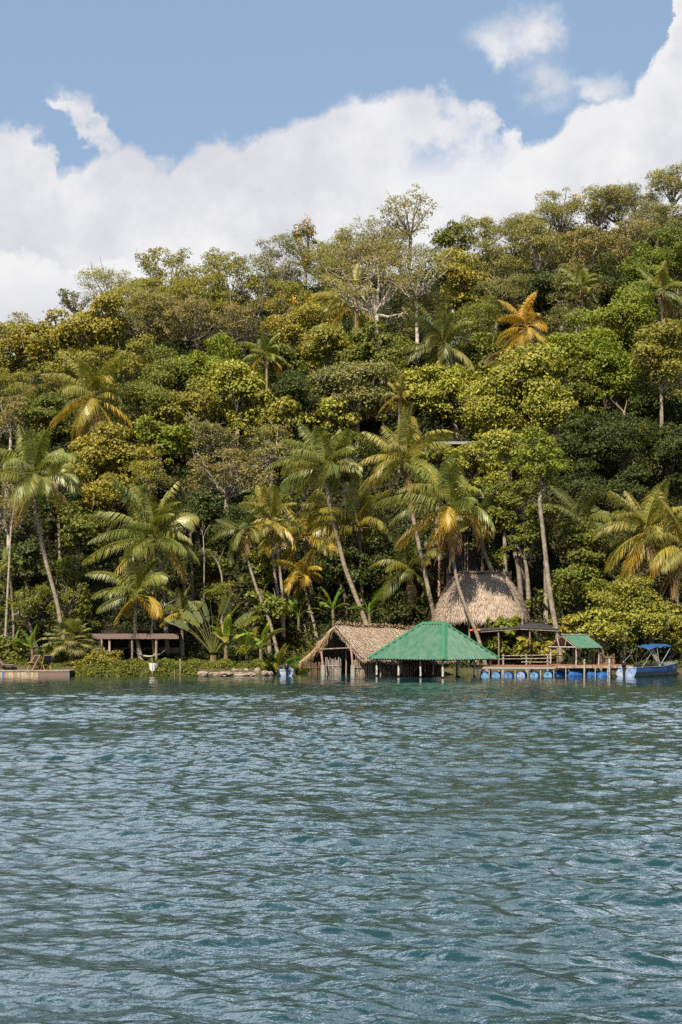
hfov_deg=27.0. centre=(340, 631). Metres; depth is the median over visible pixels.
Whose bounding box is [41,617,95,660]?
fan palm
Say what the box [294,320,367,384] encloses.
broadleaf tree
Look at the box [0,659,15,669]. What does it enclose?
sun lounger
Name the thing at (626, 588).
broadleaf tree
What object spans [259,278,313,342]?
broadleaf tree
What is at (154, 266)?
broadleaf tree
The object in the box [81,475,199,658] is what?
coconut palm
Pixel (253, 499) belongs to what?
broadleaf tree
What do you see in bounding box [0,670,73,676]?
deck
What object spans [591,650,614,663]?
stick screen
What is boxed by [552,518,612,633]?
bush
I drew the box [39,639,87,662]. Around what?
bush
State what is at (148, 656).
hammock
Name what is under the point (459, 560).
window
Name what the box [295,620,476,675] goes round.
thatched boathouse
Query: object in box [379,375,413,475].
coconut palm
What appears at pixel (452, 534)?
window frame
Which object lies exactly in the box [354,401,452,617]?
coconut palm
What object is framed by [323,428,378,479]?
broadleaf tree
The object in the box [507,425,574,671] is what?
broadleaf tree
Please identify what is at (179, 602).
coconut palm
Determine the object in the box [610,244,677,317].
broadleaf tree
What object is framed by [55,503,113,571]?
broadleaf tree
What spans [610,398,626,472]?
bare trunk
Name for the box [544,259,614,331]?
broadleaf tree
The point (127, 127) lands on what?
sky
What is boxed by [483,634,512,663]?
bush
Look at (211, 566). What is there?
bush
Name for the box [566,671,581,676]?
drum
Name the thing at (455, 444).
house
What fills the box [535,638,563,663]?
bush
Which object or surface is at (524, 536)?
broadleaf tree
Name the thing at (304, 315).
broadleaf tree
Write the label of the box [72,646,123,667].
bush
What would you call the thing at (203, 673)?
shore rock
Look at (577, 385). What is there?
broadleaf tree
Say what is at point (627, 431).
broadleaf tree
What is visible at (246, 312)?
broadleaf tree
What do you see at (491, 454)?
broadleaf tree
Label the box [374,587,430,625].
bush
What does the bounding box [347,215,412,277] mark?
broadleaf tree
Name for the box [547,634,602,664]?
pavilion
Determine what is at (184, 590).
bare trunk
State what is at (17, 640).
banana plant
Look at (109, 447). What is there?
broadleaf tree
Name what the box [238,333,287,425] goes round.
coconut palm
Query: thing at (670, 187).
broadleaf tree
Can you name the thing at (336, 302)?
coconut palm
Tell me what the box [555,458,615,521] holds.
broadleaf tree
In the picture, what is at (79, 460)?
broadleaf tree
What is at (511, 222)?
broadleaf tree
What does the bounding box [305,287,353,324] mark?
broadleaf tree
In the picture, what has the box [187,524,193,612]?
bare trunk
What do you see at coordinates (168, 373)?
broadleaf tree
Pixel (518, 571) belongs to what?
bare trunk
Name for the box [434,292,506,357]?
broadleaf tree
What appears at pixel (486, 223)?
broadleaf tree
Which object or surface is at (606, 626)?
broadleaf tree
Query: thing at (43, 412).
broadleaf tree
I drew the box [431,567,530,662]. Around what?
thatched hut
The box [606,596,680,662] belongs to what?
broadleaf tree
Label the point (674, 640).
broadleaf tree
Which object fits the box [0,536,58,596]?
broadleaf tree
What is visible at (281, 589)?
bare trunk
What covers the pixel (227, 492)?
broadleaf tree
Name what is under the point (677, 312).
broadleaf tree
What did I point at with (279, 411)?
broadleaf tree
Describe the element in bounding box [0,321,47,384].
broadleaf tree
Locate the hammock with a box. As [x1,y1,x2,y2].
[133,649,165,658]
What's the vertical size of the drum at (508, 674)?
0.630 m
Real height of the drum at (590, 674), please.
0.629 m
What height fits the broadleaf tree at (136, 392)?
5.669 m
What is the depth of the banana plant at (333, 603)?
103.34 m
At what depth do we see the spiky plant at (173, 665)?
95.91 m
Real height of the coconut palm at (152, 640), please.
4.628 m
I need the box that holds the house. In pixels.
[433,441,517,520]
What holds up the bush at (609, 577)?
on the ground at (336, 609)
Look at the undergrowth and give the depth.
113.90 m
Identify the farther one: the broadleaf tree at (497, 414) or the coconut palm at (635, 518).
the broadleaf tree at (497, 414)
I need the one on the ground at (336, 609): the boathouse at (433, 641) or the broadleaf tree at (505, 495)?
the broadleaf tree at (505, 495)
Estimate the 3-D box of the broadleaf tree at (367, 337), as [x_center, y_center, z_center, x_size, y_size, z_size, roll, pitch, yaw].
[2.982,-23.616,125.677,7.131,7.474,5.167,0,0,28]
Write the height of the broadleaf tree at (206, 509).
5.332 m
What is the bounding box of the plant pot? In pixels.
[149,658,159,670]
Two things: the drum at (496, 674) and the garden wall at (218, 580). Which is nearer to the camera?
the drum at (496, 674)
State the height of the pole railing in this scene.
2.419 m
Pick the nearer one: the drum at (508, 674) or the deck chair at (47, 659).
the drum at (508, 674)
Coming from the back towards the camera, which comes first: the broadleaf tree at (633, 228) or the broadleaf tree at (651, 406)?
the broadleaf tree at (633, 228)
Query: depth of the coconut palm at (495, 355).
121.81 m
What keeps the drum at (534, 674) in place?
in the water
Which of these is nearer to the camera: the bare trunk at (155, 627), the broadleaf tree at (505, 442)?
the bare trunk at (155, 627)
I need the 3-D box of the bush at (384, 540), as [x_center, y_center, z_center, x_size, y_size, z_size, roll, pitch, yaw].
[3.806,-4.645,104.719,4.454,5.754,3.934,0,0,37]
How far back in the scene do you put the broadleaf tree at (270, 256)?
143.59 m
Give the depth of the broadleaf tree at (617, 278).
133.03 m
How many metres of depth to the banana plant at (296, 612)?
103.16 m
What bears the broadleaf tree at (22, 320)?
on the ground at (336, 609)
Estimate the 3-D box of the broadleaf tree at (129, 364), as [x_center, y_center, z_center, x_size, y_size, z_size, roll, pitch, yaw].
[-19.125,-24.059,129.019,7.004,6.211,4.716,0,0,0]
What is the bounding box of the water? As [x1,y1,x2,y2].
[0,673,681,1023]
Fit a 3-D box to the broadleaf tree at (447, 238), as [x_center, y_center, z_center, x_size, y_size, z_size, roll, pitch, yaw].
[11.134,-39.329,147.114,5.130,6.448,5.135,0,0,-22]
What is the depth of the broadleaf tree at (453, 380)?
120.75 m
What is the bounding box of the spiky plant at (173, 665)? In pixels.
[167,661,181,670]
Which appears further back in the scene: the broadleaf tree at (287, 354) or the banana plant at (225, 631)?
the broadleaf tree at (287, 354)
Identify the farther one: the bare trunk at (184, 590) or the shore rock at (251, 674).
the bare trunk at (184, 590)
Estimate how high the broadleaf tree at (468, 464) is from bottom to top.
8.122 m
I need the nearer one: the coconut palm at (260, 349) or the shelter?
the shelter
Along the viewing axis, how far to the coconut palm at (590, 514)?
103.71 m
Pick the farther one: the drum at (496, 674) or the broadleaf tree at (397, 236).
the broadleaf tree at (397, 236)
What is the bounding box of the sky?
[0,0,681,358]
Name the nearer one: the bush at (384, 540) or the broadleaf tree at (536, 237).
the bush at (384, 540)
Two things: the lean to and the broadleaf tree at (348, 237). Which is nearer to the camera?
the lean to
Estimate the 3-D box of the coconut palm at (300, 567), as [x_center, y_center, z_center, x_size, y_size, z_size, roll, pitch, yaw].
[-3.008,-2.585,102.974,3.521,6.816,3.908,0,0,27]
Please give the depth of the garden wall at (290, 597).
104.85 m
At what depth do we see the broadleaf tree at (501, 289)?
132.71 m
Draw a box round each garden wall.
[209,579,232,595]
[276,595,307,615]
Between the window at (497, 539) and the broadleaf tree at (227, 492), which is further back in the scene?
the broadleaf tree at (227, 492)
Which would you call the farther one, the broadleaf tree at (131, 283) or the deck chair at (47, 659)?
the broadleaf tree at (131, 283)
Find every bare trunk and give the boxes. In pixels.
[4,481,18,637]
[145,548,164,629]
[172,531,189,644]
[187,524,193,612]
[199,523,208,646]
[208,549,225,618]
[268,537,290,642]
[509,502,522,596]
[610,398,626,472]
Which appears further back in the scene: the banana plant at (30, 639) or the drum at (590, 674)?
the banana plant at (30, 639)
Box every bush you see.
[0,632,26,661]
[31,553,98,605]
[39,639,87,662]
[45,581,100,636]
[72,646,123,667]
[182,546,231,600]
[197,580,237,642]
[239,547,288,591]
[286,589,331,631]
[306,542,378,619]
[362,531,420,600]
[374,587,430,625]
[476,614,523,645]
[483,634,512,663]
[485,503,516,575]
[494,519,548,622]
[511,632,545,671]
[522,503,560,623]
[533,614,578,660]
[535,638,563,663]
[544,561,612,653]
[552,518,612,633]
[588,538,644,644]
[616,636,661,661]
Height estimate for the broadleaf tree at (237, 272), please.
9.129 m
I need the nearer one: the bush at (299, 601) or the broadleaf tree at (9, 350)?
the bush at (299, 601)
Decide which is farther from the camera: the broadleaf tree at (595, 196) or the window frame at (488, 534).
the broadleaf tree at (595, 196)
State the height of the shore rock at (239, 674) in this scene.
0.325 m
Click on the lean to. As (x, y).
(539, 626)
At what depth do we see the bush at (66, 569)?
103.73 m
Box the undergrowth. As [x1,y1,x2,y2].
[0,207,681,666]
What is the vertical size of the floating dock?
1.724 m
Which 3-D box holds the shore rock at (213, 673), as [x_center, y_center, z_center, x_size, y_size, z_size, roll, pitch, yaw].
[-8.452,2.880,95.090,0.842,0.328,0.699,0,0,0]
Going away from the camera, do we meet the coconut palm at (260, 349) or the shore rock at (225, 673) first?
the shore rock at (225, 673)
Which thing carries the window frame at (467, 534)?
in the hillside cabin
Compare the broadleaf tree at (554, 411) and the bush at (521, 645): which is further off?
the broadleaf tree at (554, 411)
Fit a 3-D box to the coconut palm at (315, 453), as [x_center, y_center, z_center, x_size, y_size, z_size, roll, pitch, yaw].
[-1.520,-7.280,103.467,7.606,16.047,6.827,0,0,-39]
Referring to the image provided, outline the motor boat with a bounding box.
[615,643,677,676]
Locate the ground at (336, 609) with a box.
[0,223,681,676]
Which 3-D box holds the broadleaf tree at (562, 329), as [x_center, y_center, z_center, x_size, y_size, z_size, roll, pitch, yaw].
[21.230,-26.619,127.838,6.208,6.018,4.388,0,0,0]
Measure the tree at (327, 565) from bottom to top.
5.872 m
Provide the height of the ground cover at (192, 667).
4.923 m
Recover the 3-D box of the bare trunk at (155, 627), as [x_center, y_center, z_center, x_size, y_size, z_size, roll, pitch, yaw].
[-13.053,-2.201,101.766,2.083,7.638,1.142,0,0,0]
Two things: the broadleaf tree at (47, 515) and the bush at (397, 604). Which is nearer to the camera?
the bush at (397, 604)
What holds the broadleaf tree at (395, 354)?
on the ground at (336, 609)
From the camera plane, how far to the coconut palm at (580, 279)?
127.34 m
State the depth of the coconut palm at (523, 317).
122.52 m
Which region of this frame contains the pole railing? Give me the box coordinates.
[494,654,589,674]
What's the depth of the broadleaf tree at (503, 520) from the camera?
103.41 m
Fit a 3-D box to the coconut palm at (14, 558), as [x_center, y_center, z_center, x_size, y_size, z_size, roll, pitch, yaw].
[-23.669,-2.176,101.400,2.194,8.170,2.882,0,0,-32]
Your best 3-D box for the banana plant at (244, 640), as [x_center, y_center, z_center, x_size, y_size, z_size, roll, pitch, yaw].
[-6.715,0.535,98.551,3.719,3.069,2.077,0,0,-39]
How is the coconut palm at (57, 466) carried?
on the ground at (336, 609)
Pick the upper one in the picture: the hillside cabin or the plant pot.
the hillside cabin
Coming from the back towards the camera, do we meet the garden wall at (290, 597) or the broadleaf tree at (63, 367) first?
the broadleaf tree at (63, 367)
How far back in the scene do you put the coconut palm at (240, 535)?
100.49 m
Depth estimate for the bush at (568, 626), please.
99.23 m
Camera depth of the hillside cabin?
106.00 m
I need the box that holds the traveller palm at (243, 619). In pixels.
[164,591,259,661]
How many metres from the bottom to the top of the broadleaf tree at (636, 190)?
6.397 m
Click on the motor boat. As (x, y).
(662, 668)
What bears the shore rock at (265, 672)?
in the water
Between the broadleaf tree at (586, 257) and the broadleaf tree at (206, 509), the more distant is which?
the broadleaf tree at (586, 257)
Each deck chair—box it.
[27,655,40,669]
[41,655,51,669]
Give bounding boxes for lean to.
[470,623,559,674]
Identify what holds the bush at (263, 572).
on the ground at (336, 609)
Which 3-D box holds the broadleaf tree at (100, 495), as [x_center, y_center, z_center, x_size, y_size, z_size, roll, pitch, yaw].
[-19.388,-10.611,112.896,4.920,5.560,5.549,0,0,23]
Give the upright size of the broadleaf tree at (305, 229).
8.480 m
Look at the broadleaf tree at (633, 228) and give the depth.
138.51 m
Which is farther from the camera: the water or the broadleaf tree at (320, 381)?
the broadleaf tree at (320, 381)
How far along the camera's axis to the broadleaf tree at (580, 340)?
121.07 m
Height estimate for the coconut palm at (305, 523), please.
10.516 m
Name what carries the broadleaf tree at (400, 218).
on the ground at (336, 609)
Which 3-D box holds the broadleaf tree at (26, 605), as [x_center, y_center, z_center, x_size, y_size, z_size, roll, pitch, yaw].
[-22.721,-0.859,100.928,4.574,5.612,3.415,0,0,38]
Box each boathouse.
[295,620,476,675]
[367,622,499,677]
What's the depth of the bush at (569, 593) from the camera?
100.47 m
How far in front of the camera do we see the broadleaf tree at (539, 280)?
133.87 m
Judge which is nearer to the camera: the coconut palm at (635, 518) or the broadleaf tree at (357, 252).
the coconut palm at (635, 518)
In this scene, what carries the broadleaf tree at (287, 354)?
on the ground at (336, 609)
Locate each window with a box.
[450,535,463,571]
[468,535,480,571]
[489,535,501,571]
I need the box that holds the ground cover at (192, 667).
[0,608,681,676]
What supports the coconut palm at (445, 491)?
on the ground at (336, 609)
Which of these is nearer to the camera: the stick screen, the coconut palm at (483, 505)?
the stick screen
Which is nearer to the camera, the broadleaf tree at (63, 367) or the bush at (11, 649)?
the bush at (11, 649)
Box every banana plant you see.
[0,629,29,647]
[13,625,46,661]
[210,613,258,663]
[216,623,267,660]
[227,627,269,661]
[242,620,285,659]
[252,643,300,674]
[275,653,311,673]
[288,597,318,639]
[312,586,350,628]
[348,588,387,624]
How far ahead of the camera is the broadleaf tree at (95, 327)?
135.33 m
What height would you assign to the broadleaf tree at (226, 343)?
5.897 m
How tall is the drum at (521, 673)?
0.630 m
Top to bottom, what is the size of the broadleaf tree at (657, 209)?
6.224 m
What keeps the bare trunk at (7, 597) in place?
on the ground at (336, 609)
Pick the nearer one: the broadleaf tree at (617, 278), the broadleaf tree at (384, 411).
the broadleaf tree at (384, 411)
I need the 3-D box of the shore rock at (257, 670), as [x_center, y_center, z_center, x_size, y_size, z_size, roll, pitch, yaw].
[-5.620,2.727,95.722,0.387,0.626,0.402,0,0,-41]
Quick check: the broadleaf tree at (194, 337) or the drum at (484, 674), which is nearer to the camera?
the drum at (484, 674)
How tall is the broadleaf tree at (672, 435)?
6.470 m
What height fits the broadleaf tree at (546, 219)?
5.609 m
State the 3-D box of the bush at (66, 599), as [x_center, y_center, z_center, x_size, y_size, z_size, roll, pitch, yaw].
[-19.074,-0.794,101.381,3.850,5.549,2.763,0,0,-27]
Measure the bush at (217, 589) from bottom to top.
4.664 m
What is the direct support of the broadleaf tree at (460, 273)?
on the ground at (336, 609)
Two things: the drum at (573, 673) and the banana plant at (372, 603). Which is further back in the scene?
the banana plant at (372, 603)
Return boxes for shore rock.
[197,671,208,675]
[208,672,218,675]
[219,671,232,675]
[233,672,246,675]
[247,672,255,675]
[254,668,260,673]
[261,670,268,675]
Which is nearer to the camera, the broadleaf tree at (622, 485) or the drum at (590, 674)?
the drum at (590, 674)
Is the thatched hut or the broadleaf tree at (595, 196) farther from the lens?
the broadleaf tree at (595, 196)
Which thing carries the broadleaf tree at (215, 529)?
on the ground at (336, 609)
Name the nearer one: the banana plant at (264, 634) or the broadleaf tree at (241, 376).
the banana plant at (264, 634)
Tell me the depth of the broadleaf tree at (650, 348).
114.44 m
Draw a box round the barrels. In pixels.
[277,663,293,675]
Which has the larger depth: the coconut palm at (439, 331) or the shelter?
the coconut palm at (439, 331)
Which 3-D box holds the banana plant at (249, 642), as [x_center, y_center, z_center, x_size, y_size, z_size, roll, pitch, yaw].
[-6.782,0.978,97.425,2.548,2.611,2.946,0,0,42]
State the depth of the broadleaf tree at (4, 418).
123.32 m
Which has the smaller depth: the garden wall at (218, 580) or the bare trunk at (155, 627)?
the bare trunk at (155, 627)
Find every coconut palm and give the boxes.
[0,426,81,659]
[0,544,22,636]
[40,351,132,446]
[41,449,79,559]
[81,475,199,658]
[84,547,169,660]
[145,598,175,658]
[147,586,203,659]
[209,505,278,652]
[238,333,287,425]
[238,484,303,640]
[250,487,347,600]
[263,422,369,626]
[269,549,322,640]
[299,473,396,604]
[311,263,381,338]
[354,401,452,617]
[369,531,446,626]
[375,451,495,671]
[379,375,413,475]
[400,301,474,422]
[445,493,494,570]
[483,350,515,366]
[496,292,547,352]
[547,479,613,610]
[559,263,597,332]
[592,479,681,654]
[629,260,681,322]
[635,495,681,659]
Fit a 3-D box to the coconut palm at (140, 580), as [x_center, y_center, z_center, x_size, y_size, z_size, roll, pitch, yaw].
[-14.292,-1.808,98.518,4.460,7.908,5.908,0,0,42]
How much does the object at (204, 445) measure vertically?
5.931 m
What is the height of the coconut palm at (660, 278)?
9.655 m
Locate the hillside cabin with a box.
[433,502,547,600]
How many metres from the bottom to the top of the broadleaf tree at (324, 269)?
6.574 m
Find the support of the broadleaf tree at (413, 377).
on the ground at (336, 609)
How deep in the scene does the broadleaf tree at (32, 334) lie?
137.85 m
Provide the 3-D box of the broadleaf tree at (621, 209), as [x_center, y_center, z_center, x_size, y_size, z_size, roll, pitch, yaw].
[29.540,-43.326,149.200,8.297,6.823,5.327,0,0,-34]
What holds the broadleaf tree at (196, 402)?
on the ground at (336, 609)
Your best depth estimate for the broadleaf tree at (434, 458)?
110.09 m
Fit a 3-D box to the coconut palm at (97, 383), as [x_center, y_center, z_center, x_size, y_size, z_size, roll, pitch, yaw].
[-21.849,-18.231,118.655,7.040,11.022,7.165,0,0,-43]
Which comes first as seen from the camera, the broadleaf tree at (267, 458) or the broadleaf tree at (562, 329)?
the broadleaf tree at (267, 458)
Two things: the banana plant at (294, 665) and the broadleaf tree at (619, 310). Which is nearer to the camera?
the banana plant at (294, 665)
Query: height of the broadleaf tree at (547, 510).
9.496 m
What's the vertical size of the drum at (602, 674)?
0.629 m
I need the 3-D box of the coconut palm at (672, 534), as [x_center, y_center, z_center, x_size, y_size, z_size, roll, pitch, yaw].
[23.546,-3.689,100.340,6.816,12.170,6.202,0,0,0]
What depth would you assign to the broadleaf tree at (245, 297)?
143.99 m
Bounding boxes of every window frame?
[449,534,465,572]
[467,534,472,570]
[488,534,502,572]
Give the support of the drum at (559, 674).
in the water
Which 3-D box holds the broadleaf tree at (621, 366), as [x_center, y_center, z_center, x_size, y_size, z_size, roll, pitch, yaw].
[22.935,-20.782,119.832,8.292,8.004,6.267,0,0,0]
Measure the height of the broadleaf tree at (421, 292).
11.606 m
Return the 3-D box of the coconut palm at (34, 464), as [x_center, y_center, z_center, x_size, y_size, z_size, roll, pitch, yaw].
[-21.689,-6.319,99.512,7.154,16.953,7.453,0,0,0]
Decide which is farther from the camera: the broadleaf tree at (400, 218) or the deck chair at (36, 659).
the broadleaf tree at (400, 218)
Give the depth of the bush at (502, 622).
98.69 m
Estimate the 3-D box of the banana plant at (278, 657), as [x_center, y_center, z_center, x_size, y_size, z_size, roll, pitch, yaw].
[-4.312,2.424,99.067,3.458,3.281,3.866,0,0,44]
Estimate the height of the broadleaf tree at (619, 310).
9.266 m
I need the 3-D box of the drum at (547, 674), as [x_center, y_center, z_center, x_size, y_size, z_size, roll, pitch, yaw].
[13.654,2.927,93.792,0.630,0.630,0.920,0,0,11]
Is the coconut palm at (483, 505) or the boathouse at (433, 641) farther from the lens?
the coconut palm at (483, 505)
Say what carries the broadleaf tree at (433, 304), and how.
on the ground at (336, 609)
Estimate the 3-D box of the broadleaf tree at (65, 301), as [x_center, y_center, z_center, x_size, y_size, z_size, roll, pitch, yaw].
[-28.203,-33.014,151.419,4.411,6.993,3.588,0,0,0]
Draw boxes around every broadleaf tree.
[0,311,34,335]
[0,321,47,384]
[0,363,53,405]
[0,394,30,449]
[0,480,33,561]
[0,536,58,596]
[0,581,51,654]
[3,306,91,383]
[14,391,80,450]
[20,345,101,408]
[26,483,83,553]
[49,290,135,368]
[49,452,91,506]
[55,288,92,315]
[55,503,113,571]
[58,463,134,522]
[67,420,162,501]
[73,259,145,308]
[92,332,155,391]
[97,275,173,321]
[110,283,191,351]
[112,379,181,424]
[119,458,175,498]
[132,247,232,319]
[132,413,197,482]
[134,288,244,351]
[138,344,201,392]
[139,376,222,459]
[161,270,242,323]
[169,486,227,547]
[174,332,244,388]
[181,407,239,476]
[181,443,278,514]
[196,358,276,446]
[199,247,266,322]
[201,282,274,364]
[204,503,257,573]
[227,341,306,407]
[228,271,286,320]
[238,483,291,539]
[242,233,308,305]
[242,420,307,492]
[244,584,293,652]
[255,395,304,448]
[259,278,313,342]
[259,301,341,362]
[266,369,324,439]
[285,215,330,286]
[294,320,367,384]
[297,236,354,291]
[299,366,351,427]
[300,396,361,442]
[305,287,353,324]
[306,258,366,323]
[315,237,408,302]
[320,241,412,408]
[321,221,375,279]
[322,357,402,448]
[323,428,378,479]
[332,320,417,399]
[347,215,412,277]
[361,375,408,436]
[362,229,437,276]
[368,335,430,387]
[376,183,443,272]
[381,243,458,368]
[388,365,441,416]
[401,284,461,342]
[408,360,481,436]
[421,441,452,542]
[427,219,478,272]
[430,243,490,317]
[430,442,488,545]
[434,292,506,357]
[454,330,507,383]
[455,370,536,443]
[457,212,507,258]
[459,428,533,579]
[460,274,534,339]
[469,237,534,298]
[471,448,503,530]
[472,340,570,444]
[477,477,535,604]
[489,208,542,254]
[502,210,591,288]
[505,269,572,318]
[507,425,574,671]
[517,201,576,248]
[519,385,582,454]
[533,187,596,244]
[541,325,617,403]
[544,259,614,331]
[545,301,607,335]
[548,409,628,479]
[550,356,607,420]
[551,182,633,240]
[553,224,630,273]
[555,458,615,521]
[560,279,664,358]
[565,335,657,417]
[567,607,631,671]
[579,252,637,308]
[585,184,652,237]
[585,568,662,661]
[588,180,667,227]
[595,409,666,471]
[596,209,660,264]
[605,462,652,534]
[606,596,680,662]
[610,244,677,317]
[617,198,681,252]
[623,222,681,295]
[623,374,681,439]
[628,318,681,475]
[641,160,681,225]
[641,421,681,496]
[646,280,681,325]
[653,596,681,660]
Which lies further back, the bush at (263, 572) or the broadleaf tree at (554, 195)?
the broadleaf tree at (554, 195)
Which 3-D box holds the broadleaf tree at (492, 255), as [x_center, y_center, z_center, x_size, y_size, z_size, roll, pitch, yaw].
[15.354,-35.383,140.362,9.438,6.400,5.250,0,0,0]
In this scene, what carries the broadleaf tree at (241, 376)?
on the ground at (336, 609)
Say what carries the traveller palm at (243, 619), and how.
on the ground at (336, 609)
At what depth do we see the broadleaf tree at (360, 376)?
118.84 m
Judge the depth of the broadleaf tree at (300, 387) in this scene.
119.89 m
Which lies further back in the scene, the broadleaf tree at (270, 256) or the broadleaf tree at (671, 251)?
the broadleaf tree at (270, 256)
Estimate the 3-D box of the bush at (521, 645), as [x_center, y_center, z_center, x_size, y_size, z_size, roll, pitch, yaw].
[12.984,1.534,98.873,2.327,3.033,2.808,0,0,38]
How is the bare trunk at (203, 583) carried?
on the ground at (336, 609)
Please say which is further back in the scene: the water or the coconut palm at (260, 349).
the coconut palm at (260, 349)
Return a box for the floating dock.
[471,658,633,676]
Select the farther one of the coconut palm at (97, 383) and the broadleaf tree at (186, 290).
the broadleaf tree at (186, 290)
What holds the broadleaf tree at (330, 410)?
on the ground at (336, 609)
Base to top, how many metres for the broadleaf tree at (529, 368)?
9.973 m
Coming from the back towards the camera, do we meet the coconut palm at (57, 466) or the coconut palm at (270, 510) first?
the coconut palm at (57, 466)
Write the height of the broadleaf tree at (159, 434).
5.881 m
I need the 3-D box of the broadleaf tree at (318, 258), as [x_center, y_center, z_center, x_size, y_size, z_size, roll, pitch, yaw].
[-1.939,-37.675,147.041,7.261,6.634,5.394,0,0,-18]
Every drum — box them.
[480,672,490,676]
[491,671,500,676]
[504,671,512,676]
[516,671,526,676]
[529,671,538,676]
[543,671,552,676]
[552,671,564,676]
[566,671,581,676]
[585,671,598,676]
[597,672,611,676]
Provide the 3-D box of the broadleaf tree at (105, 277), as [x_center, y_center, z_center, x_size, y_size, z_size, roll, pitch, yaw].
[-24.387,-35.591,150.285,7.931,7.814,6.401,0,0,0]
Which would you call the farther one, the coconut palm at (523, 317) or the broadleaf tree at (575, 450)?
the coconut palm at (523, 317)
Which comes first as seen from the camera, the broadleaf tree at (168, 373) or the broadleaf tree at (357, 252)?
the broadleaf tree at (168, 373)
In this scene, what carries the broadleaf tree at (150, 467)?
on the ground at (336, 609)
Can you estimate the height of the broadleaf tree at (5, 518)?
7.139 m
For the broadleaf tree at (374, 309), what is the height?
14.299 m
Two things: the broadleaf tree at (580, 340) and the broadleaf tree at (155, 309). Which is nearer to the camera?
the broadleaf tree at (580, 340)
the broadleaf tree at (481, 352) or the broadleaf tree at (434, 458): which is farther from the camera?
the broadleaf tree at (481, 352)
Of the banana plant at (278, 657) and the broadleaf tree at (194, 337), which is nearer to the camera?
the banana plant at (278, 657)
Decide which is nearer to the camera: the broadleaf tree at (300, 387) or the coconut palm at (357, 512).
the coconut palm at (357, 512)
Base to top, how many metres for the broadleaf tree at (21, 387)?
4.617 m
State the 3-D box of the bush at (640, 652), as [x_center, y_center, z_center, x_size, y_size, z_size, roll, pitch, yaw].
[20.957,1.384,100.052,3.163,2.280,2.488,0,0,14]
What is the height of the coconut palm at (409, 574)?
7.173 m
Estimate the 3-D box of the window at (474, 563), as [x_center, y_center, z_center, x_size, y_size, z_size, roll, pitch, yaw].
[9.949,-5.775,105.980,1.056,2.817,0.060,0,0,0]
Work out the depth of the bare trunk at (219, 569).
102.94 m

